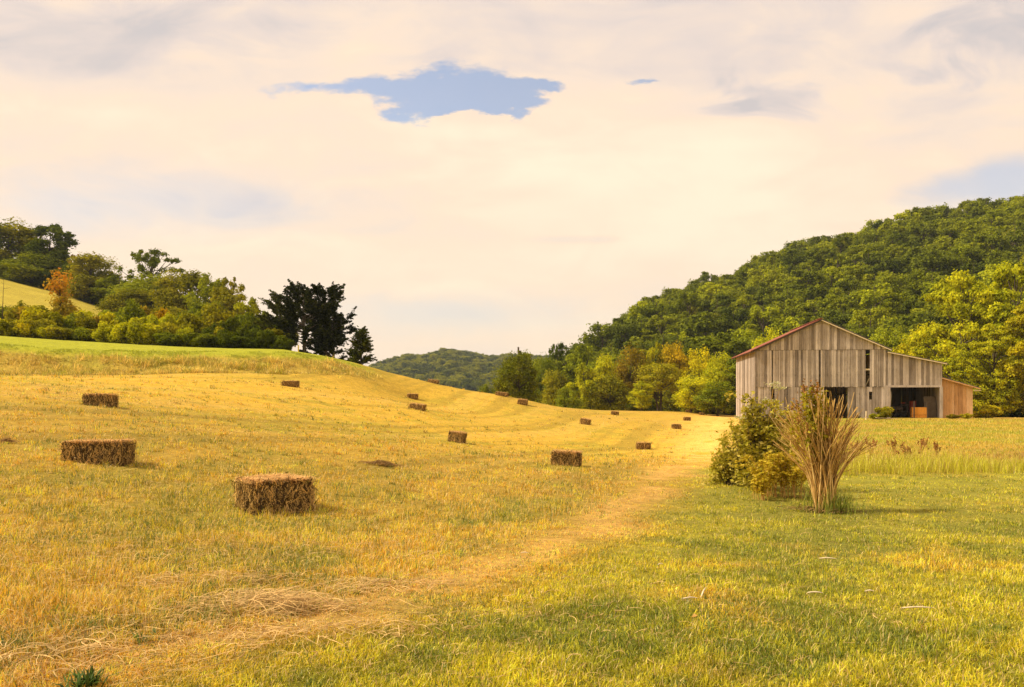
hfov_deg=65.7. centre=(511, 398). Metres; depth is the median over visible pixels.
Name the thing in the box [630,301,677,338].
hillside tree
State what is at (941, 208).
hillside tree
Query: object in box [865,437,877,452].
dock weed
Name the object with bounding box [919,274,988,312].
hillside tree
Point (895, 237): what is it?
hillside tree
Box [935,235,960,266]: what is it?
hillside tree
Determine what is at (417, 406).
hay bale
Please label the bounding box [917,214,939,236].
hillside tree
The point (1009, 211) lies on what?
hillside tree
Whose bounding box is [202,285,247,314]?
broadleaf tree
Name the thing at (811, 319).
hillside tree
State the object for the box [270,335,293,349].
shrub
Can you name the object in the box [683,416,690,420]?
hay bale
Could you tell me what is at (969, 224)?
hillside tree
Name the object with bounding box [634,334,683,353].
hillside tree
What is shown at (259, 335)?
shrub
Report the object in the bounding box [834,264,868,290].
hillside tree
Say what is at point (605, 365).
broadleaf tree
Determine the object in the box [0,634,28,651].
weed
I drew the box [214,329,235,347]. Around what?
shrub
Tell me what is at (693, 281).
hillside tree
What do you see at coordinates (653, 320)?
hillside tree
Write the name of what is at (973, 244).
hillside tree
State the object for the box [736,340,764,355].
hillside tree
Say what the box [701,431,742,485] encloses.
bush
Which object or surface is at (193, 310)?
broadleaf tree
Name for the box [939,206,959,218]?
hillside tree
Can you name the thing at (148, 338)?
shrub
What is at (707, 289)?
hillside tree
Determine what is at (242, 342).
shrub
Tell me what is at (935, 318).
forest
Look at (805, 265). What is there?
hillside tree
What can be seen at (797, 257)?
hillside tree
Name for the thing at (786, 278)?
hillside tree
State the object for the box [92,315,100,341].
shrub
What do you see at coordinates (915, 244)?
hillside tree
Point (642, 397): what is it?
broadleaf tree
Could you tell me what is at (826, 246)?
hillside tree
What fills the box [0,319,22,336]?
shrub
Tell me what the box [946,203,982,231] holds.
hillside tree
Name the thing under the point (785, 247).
hillside tree
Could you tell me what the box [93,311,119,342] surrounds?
shrub
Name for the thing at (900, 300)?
hillside tree
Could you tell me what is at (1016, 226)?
hillside tree
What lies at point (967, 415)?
shrub
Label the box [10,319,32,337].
shrub
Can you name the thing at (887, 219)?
hillside tree
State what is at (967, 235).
hillside tree
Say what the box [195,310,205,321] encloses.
shrub
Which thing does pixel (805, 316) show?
hillside tree
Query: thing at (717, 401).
broadleaf tree
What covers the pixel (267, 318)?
broadleaf tree
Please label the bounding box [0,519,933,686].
loose hay
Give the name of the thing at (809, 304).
hillside tree
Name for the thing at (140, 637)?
weed
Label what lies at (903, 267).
hillside tree
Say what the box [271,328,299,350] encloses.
shrub
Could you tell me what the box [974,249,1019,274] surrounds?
hillside tree
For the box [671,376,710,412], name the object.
broadleaf tree
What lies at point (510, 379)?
broadleaf tree
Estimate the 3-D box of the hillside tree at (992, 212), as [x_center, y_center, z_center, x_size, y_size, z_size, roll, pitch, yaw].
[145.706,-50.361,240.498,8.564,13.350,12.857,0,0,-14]
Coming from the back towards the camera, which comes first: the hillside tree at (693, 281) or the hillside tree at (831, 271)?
the hillside tree at (693, 281)
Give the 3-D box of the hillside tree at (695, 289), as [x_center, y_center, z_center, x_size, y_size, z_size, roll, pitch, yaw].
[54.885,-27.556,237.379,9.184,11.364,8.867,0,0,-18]
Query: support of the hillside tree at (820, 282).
on the ground at (494, 412)
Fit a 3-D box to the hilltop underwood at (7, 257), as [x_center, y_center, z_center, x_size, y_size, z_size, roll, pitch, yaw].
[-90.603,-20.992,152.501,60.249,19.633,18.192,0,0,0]
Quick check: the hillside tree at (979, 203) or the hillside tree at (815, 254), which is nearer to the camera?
the hillside tree at (815, 254)
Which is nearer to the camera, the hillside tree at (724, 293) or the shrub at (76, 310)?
the shrub at (76, 310)
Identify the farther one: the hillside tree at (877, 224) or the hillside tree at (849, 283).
the hillside tree at (877, 224)
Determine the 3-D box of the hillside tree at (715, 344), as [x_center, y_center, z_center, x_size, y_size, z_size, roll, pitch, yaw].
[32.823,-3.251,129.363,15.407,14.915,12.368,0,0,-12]
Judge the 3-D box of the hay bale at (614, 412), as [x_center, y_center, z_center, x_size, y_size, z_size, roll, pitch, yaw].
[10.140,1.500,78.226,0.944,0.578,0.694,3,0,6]
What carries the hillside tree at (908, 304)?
on the ground at (494, 412)
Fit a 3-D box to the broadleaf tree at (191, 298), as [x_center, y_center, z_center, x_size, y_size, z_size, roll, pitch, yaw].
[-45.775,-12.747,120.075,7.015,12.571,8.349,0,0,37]
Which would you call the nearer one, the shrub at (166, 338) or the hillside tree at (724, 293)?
the shrub at (166, 338)
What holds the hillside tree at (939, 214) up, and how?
on the ground at (494, 412)
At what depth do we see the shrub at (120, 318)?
70.30 m
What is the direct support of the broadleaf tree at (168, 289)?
on the ground at (494, 412)
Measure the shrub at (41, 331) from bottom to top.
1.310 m
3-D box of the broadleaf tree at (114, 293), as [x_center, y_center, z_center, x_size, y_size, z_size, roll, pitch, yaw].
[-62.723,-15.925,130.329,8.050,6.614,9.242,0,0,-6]
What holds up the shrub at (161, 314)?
on the ground at (494, 412)
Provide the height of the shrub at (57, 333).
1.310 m
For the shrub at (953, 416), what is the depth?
67.65 m
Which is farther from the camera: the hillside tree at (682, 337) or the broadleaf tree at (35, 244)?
the hillside tree at (682, 337)
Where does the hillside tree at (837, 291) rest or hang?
on the ground at (494, 412)
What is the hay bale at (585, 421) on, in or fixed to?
on the ground at (494, 412)
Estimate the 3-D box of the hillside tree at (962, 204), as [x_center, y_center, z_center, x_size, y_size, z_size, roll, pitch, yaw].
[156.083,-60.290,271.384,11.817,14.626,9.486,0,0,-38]
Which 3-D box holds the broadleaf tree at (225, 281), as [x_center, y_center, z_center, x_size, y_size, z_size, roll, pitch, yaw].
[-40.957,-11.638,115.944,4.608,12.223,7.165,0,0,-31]
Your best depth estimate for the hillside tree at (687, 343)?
163.20 m
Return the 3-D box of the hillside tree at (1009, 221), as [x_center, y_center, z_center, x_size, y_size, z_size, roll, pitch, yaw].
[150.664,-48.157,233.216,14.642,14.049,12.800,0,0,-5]
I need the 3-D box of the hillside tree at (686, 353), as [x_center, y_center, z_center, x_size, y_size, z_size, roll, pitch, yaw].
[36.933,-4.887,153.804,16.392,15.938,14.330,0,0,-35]
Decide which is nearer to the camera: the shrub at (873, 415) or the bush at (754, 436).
the bush at (754, 436)
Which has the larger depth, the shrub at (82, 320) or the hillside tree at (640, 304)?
the hillside tree at (640, 304)
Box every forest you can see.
[369,348,549,392]
[556,194,1023,363]
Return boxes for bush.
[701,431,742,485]
[707,380,800,489]
[734,451,811,499]
[750,473,771,500]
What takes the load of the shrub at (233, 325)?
on the ground at (494, 412)
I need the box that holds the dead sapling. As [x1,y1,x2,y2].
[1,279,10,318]
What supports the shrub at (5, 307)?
on the ground at (494, 412)
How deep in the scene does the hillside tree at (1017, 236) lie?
200.09 m
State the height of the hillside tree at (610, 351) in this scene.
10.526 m
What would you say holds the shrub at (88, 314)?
on the ground at (494, 412)
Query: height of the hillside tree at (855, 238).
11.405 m
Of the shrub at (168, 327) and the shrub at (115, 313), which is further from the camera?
the shrub at (115, 313)
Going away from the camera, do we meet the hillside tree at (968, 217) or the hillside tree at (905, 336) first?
the hillside tree at (905, 336)
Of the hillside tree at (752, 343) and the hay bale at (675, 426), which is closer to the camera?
the hay bale at (675, 426)
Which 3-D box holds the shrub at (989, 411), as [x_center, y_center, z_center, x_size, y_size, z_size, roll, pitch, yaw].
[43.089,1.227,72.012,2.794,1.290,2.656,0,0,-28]
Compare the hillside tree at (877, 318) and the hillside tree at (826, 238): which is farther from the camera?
the hillside tree at (826, 238)
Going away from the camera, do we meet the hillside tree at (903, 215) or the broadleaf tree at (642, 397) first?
the broadleaf tree at (642, 397)
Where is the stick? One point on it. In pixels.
(917, 607)
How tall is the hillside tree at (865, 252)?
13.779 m
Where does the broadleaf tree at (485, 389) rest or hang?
on the ground at (494, 412)
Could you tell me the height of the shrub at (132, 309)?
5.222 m
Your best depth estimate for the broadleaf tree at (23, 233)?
149.34 m
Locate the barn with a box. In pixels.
[731,318,980,419]
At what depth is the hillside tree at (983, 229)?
217.43 m
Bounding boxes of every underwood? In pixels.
[0,254,98,305]
[531,366,1023,416]
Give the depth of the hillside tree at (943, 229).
236.20 m
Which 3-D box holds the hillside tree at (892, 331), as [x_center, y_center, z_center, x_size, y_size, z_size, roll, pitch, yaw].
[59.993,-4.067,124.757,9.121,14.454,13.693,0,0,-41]
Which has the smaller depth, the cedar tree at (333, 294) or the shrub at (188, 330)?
the shrub at (188, 330)
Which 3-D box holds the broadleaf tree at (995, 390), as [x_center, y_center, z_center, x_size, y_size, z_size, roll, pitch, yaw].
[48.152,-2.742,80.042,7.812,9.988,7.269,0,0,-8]
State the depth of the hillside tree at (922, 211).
269.84 m
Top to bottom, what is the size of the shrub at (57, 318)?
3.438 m
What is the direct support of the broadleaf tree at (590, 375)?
on the ground at (494, 412)
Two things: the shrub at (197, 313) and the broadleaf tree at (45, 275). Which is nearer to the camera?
the shrub at (197, 313)
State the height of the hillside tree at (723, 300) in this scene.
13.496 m
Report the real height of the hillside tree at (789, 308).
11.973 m
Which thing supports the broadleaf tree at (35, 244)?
on the ground at (494, 412)
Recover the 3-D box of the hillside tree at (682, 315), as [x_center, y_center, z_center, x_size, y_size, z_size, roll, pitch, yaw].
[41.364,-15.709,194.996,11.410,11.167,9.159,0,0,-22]
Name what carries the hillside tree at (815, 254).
on the ground at (494, 412)
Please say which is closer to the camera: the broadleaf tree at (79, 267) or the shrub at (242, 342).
the shrub at (242, 342)
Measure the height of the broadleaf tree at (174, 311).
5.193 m
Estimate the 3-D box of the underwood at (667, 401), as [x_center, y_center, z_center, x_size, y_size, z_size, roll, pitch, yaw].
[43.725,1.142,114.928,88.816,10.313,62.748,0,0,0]
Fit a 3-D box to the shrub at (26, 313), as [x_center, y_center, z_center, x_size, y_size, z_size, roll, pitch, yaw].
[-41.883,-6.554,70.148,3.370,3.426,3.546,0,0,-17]
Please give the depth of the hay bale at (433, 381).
66.02 m
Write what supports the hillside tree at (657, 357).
on the ground at (494, 412)
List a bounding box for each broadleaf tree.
[0,216,60,269]
[0,236,22,256]
[0,251,65,284]
[14,223,79,272]
[34,262,85,288]
[57,251,127,304]
[84,268,122,305]
[90,275,123,303]
[93,287,155,312]
[103,282,148,305]
[104,271,171,309]
[114,248,188,298]
[148,267,211,313]
[151,305,187,320]
[180,272,224,309]
[181,301,225,317]
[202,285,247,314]
[219,277,246,314]
[233,296,260,316]
[253,289,306,333]
[477,382,496,393]
[489,349,542,400]
[527,352,559,403]
[540,369,568,406]
[548,342,572,376]
[554,385,584,408]
[565,341,597,390]
[565,362,597,409]
[577,373,631,410]
[591,352,617,403]
[611,341,647,409]
[627,381,653,410]
[631,342,662,394]
[633,362,681,410]
[657,342,691,394]
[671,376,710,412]
[676,344,711,388]
[691,379,735,415]
[697,351,732,414]
[713,357,735,408]
[752,326,784,347]
[867,324,906,354]
[892,323,931,355]
[901,322,960,362]
[910,269,1012,383]
[950,322,1023,416]
[968,260,1023,416]
[996,301,1023,413]
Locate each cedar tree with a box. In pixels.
[272,279,336,352]
[295,281,357,355]
[316,312,348,359]
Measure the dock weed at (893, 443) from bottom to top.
0.925 m
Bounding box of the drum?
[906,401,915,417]
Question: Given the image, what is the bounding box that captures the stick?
[901,606,933,607]
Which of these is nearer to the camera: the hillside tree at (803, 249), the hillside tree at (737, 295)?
the hillside tree at (737, 295)
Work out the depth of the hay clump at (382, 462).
17.45 m
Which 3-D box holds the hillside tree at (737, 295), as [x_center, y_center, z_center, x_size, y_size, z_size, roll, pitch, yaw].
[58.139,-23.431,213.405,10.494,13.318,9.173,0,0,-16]
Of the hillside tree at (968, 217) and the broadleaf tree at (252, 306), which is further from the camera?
the hillside tree at (968, 217)
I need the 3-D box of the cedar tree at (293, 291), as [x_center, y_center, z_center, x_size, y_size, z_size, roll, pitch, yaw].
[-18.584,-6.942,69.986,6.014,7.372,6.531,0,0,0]
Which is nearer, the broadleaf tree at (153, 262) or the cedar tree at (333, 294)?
the cedar tree at (333, 294)
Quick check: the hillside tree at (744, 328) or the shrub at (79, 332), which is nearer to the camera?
the shrub at (79, 332)
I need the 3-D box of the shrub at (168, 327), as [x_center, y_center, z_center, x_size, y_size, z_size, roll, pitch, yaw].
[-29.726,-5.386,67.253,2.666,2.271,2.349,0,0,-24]
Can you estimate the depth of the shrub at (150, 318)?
70.59 m
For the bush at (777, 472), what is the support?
on the ground at (494, 412)
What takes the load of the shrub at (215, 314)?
on the ground at (494, 412)
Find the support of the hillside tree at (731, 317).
on the ground at (494, 412)
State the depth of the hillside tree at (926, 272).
190.33 m
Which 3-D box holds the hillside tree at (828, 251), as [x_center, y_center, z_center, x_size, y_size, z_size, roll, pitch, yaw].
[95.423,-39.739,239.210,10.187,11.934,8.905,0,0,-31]
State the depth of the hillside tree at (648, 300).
236.98 m
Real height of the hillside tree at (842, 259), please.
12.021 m
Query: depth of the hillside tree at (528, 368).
152.56 m
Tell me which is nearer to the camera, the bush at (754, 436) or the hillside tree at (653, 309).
the bush at (754, 436)
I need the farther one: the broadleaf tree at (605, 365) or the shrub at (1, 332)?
the broadleaf tree at (605, 365)
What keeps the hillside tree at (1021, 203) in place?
on the ground at (494, 412)
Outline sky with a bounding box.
[0,0,1023,365]
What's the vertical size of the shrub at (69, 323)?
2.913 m
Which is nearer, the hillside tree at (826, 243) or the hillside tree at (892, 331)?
the hillside tree at (892, 331)
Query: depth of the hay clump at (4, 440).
15.00 m
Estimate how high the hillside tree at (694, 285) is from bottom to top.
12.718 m
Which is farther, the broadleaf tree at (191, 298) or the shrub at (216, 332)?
the broadleaf tree at (191, 298)
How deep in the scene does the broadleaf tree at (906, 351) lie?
99.71 m
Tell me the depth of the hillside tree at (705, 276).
271.07 m
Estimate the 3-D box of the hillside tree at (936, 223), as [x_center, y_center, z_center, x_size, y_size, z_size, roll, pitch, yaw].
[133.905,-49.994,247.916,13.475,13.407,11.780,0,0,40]
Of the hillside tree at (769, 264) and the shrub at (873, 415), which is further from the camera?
the hillside tree at (769, 264)
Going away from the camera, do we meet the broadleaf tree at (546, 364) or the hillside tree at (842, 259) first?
the broadleaf tree at (546, 364)
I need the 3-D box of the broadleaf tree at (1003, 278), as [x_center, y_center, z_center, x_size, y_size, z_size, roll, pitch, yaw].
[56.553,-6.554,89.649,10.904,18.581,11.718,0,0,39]
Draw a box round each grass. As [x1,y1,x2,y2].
[0,343,382,381]
[740,417,1023,475]
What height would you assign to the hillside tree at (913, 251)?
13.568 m
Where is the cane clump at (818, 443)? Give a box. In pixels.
[769,378,881,514]
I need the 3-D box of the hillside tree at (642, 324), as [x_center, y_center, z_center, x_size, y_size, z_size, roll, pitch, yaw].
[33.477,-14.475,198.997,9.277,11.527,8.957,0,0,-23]
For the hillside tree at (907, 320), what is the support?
on the ground at (494, 412)
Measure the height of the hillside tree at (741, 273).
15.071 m
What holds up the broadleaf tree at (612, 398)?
on the ground at (494, 412)
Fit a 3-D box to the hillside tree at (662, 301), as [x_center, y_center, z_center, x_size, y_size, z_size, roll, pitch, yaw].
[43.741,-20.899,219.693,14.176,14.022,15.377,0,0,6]
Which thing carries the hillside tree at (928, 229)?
on the ground at (494, 412)
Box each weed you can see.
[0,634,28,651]
[53,664,118,686]
[122,627,160,646]
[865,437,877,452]
[884,436,904,454]
[896,446,921,460]
[917,437,928,454]
[923,441,940,459]
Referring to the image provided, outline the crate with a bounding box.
[910,401,927,417]
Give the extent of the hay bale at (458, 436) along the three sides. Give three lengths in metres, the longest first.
0.751 x 0.703 x 0.593 m
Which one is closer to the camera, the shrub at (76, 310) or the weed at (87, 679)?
the weed at (87, 679)
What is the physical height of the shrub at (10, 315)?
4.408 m
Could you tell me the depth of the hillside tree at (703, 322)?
178.61 m
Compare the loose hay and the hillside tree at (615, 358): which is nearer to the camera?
the loose hay
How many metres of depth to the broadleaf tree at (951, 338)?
97.67 m
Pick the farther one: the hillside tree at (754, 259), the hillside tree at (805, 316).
the hillside tree at (754, 259)
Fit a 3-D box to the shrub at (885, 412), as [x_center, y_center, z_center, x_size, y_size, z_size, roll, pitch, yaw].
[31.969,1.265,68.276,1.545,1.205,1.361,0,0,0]
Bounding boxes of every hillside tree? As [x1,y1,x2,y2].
[516,363,539,386]
[540,360,585,390]
[562,340,595,358]
[575,321,624,357]
[582,335,609,347]
[593,346,628,356]
[599,356,633,375]
[609,316,642,355]
[609,354,627,361]
[611,316,638,349]
[623,301,665,323]
[623,336,648,356]
[628,318,652,340]
[629,296,656,316]
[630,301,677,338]
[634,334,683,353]
[639,345,698,402]
[640,315,680,343]
[654,298,688,328]
[656,311,700,336]
[660,287,672,298]
[662,338,694,350]
[665,288,686,298]
[665,331,688,344]
[669,289,702,325]
[673,311,741,345]
[674,332,751,374]
[680,333,733,357]
[685,278,701,292]
[689,280,714,299]
[691,287,703,299]
[693,294,736,333]
[695,271,719,283]
[696,282,729,316]
[707,304,749,342]
[710,289,742,315]
[714,287,744,314]
[716,279,735,306]
[719,272,744,288]
[719,333,755,357]
[724,326,766,346]
[727,294,762,331]
[730,266,753,293]
[731,326,766,340]
[732,263,760,286]
[734,285,748,294]
[736,304,784,335]
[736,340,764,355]
[741,273,784,306]
[743,305,786,336]
[744,282,772,324]
[745,255,773,267]
[745,265,780,294]
[756,250,776,263]
[759,289,807,324]
[763,256,780,268]
[769,249,800,271]
[770,264,793,289]
[771,273,805,306]
[772,296,815,319]
[777,247,808,285]
[777,266,831,302]
[777,317,804,336]
[782,312,814,332]
[783,241,808,250]
[784,317,837,333]
[788,240,809,252]
[793,269,826,298]
[795,299,829,325]
[796,247,836,275]
[797,236,815,242]
[799,260,819,285]
[800,246,813,254]
[801,297,829,317]
[805,236,825,246]
[805,244,831,253]
[812,294,860,327]
[813,239,833,248]
[813,248,838,268]
[813,266,844,293]
[820,235,832,241]
[820,254,851,288]
[820,309,864,329]
[822,281,848,299]
[826,282,869,319]
[830,232,852,267]
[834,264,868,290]
[836,274,879,326]
[840,248,886,280]
[842,323,876,337]
[844,283,904,329]
[845,244,870,265]
[847,307,897,337]
[849,238,877,263]
[851,234,865,241]
[854,227,893,249]
[858,219,881,239]
[858,252,906,292]
[859,274,879,291]
[865,238,892,256]
[866,333,911,354]
[868,327,906,338]
[871,220,884,236]
[872,270,910,309]
[877,222,908,246]
[879,217,895,237]
[879,230,908,257]
[883,244,909,266]
[883,311,948,334]
[886,257,910,272]
[888,293,908,314]
[893,209,923,226]
[893,246,955,290]
[894,216,919,247]
[894,267,932,296]
[898,296,928,332]
[899,224,936,248]
[899,241,921,268]
[899,269,943,300]
[899,304,937,331]
[903,275,953,315]
[905,220,926,241]
[905,248,971,278]
[910,207,931,222]
[911,206,938,218]
[913,210,942,217]
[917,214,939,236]
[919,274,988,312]
[920,237,953,269]
[921,221,940,237]
[927,202,947,218]
[928,215,959,245]
[928,219,969,244]
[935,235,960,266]
[936,241,971,273]
[938,245,986,283]
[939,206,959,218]
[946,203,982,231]
[948,217,983,243]
[949,223,1002,262]
[952,262,985,281]
[956,200,982,218]
[956,214,976,235]
[963,225,1000,263]
[968,197,1002,220]
[968,231,1015,271]
[968,242,991,269]
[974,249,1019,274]
[977,205,1003,221]
[978,215,1006,230]
[978,263,1013,288]
[980,209,1010,230]
[994,229,1023,269]
[995,196,1023,219]
[998,196,1015,210]
[999,221,1023,243]
[999,258,1023,267]
[1001,205,1023,219]
[1002,210,1023,225]
[1010,200,1023,213]
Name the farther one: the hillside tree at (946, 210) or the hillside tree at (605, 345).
the hillside tree at (946, 210)
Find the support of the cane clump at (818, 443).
on the ground at (494, 412)
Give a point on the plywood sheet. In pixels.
(931, 400)
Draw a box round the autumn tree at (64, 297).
[42,267,80,315]
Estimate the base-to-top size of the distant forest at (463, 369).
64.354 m
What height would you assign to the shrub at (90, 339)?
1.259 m
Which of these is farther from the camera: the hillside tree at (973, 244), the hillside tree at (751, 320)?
the hillside tree at (973, 244)
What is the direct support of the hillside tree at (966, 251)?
on the ground at (494, 412)
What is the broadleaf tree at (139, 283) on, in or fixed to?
on the ground at (494, 412)
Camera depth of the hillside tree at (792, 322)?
167.67 m
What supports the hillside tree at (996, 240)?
on the ground at (494, 412)
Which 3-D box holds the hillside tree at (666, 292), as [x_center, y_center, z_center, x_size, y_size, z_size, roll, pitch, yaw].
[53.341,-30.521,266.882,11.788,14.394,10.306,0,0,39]
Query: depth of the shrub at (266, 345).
66.81 m
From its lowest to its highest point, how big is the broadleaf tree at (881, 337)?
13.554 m
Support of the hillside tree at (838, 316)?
on the ground at (494, 412)
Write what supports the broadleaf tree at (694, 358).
on the ground at (494, 412)
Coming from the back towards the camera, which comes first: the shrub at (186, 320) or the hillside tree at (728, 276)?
the hillside tree at (728, 276)
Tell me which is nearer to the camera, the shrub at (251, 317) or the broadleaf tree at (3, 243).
the shrub at (251, 317)
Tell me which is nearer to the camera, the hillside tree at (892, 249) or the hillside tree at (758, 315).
the hillside tree at (758, 315)
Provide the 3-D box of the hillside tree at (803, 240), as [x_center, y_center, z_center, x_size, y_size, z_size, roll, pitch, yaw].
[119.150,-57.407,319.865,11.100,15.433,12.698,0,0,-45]
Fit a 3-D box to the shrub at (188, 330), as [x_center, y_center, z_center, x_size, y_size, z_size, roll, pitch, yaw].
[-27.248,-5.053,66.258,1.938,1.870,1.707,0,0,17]
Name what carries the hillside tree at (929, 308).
on the ground at (494, 412)
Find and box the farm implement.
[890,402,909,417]
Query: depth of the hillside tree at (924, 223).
252.46 m
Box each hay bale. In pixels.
[57,437,138,465]
[81,392,119,407]
[232,471,318,515]
[280,379,299,387]
[407,392,418,398]
[408,402,426,410]
[427,379,438,383]
[447,429,466,442]
[495,391,508,396]
[517,398,527,404]
[550,448,583,466]
[579,417,590,424]
[611,411,619,414]
[636,441,651,449]
[671,423,682,428]
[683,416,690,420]
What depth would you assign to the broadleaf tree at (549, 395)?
117.03 m
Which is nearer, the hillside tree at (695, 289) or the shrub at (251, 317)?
the shrub at (251, 317)
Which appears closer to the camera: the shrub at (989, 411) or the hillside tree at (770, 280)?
the shrub at (989, 411)
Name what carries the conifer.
on the ground at (494, 412)
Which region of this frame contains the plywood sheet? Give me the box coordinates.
[923,396,936,417]
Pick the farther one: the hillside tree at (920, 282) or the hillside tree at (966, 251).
the hillside tree at (966, 251)
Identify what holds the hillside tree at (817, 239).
on the ground at (494, 412)
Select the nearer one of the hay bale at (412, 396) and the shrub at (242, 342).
the hay bale at (412, 396)
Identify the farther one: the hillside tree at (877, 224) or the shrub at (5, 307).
the hillside tree at (877, 224)
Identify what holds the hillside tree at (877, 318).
on the ground at (494, 412)
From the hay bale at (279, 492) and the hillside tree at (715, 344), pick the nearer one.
the hay bale at (279, 492)
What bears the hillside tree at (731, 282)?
on the ground at (494, 412)
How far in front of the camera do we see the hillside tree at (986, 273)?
166.38 m
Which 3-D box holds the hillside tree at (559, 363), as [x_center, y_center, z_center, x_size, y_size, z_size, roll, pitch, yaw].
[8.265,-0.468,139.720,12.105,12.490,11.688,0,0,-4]
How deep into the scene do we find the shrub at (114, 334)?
65.50 m
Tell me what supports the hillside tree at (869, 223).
on the ground at (494, 412)
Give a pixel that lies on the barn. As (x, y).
(790, 360)
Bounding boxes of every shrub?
[0,305,9,318]
[0,318,5,335]
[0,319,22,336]
[3,300,28,321]
[4,306,49,320]
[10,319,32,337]
[19,305,46,337]
[23,318,56,338]
[31,305,69,327]
[36,325,55,339]
[42,325,74,339]
[53,303,77,316]
[62,312,77,340]
[68,327,91,340]
[71,309,96,318]
[73,312,96,341]
[79,328,95,341]
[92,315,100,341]
[92,321,111,342]
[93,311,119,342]
[97,307,129,320]
[106,321,128,343]
[111,315,128,343]
[116,298,149,321]
[118,317,153,344]
[130,313,159,344]
[135,305,159,318]
[140,323,162,344]
[148,321,177,345]
[152,332,182,346]
[155,307,169,317]
[158,312,180,344]
[174,312,203,346]
[176,326,193,346]
[182,332,216,347]
[191,323,213,346]
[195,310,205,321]
[201,302,236,326]
[202,322,217,334]
[204,337,219,347]
[213,326,225,347]
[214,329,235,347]
[219,316,252,335]
[230,336,256,348]
[237,311,258,326]
[244,325,270,348]
[261,329,278,348]
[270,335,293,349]
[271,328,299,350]
[868,413,881,418]
[874,406,893,418]
[945,414,961,418]
[960,413,973,418]
[973,405,1003,417]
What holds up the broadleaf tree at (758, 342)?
on the ground at (494, 412)
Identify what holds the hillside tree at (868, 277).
on the ground at (494, 412)
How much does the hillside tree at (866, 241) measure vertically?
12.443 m
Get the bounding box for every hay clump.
[0,436,20,442]
[358,460,399,466]
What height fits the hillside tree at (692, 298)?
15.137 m
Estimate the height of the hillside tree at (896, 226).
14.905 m
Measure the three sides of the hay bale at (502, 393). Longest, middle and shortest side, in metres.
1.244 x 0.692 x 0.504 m
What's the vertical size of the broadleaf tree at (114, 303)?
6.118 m
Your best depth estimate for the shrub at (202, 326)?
70.32 m
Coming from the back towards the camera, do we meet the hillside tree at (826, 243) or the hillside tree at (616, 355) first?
the hillside tree at (826, 243)
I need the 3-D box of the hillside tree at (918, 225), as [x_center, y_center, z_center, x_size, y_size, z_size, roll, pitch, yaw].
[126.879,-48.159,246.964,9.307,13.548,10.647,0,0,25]
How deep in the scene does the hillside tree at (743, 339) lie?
137.89 m
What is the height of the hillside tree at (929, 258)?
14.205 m
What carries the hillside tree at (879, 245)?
on the ground at (494, 412)
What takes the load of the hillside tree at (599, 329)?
on the ground at (494, 412)
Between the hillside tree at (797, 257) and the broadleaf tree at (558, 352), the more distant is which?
the hillside tree at (797, 257)
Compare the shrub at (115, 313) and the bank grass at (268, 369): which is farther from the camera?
the shrub at (115, 313)
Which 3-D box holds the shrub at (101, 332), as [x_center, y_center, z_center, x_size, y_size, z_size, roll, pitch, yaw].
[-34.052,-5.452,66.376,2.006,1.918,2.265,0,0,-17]
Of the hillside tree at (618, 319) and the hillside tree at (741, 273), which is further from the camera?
the hillside tree at (741, 273)
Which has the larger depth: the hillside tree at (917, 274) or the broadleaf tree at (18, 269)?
the hillside tree at (917, 274)
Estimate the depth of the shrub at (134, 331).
65.22 m
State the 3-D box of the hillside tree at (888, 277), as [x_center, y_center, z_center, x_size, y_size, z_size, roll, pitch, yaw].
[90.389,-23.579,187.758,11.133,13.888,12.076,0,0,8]
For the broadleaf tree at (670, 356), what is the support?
on the ground at (494, 412)
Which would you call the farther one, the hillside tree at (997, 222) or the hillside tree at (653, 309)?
the hillside tree at (997, 222)
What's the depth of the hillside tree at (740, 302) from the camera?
195.84 m
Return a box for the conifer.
[344,325,376,364]
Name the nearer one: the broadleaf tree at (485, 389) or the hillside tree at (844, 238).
the broadleaf tree at (485, 389)
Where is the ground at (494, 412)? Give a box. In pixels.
[0,278,1023,686]
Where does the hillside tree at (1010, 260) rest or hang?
on the ground at (494, 412)
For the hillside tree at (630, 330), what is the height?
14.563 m
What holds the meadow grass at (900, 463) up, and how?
on the ground at (494, 412)
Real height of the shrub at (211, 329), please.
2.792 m
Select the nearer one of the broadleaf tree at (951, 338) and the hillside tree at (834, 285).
the broadleaf tree at (951, 338)
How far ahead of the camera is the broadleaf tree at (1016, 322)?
77.92 m
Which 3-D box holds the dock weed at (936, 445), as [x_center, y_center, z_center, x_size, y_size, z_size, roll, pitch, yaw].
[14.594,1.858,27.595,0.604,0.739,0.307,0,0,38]
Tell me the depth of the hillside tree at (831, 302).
174.81 m
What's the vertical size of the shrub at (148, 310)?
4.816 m
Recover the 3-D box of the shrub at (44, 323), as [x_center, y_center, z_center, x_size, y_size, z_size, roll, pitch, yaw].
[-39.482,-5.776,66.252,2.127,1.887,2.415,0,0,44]
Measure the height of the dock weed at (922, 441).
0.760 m
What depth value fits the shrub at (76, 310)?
77.67 m
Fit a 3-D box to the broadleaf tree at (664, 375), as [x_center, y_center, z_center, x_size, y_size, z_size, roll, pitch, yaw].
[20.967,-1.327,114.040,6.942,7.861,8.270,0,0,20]
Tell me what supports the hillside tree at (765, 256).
on the ground at (494, 412)

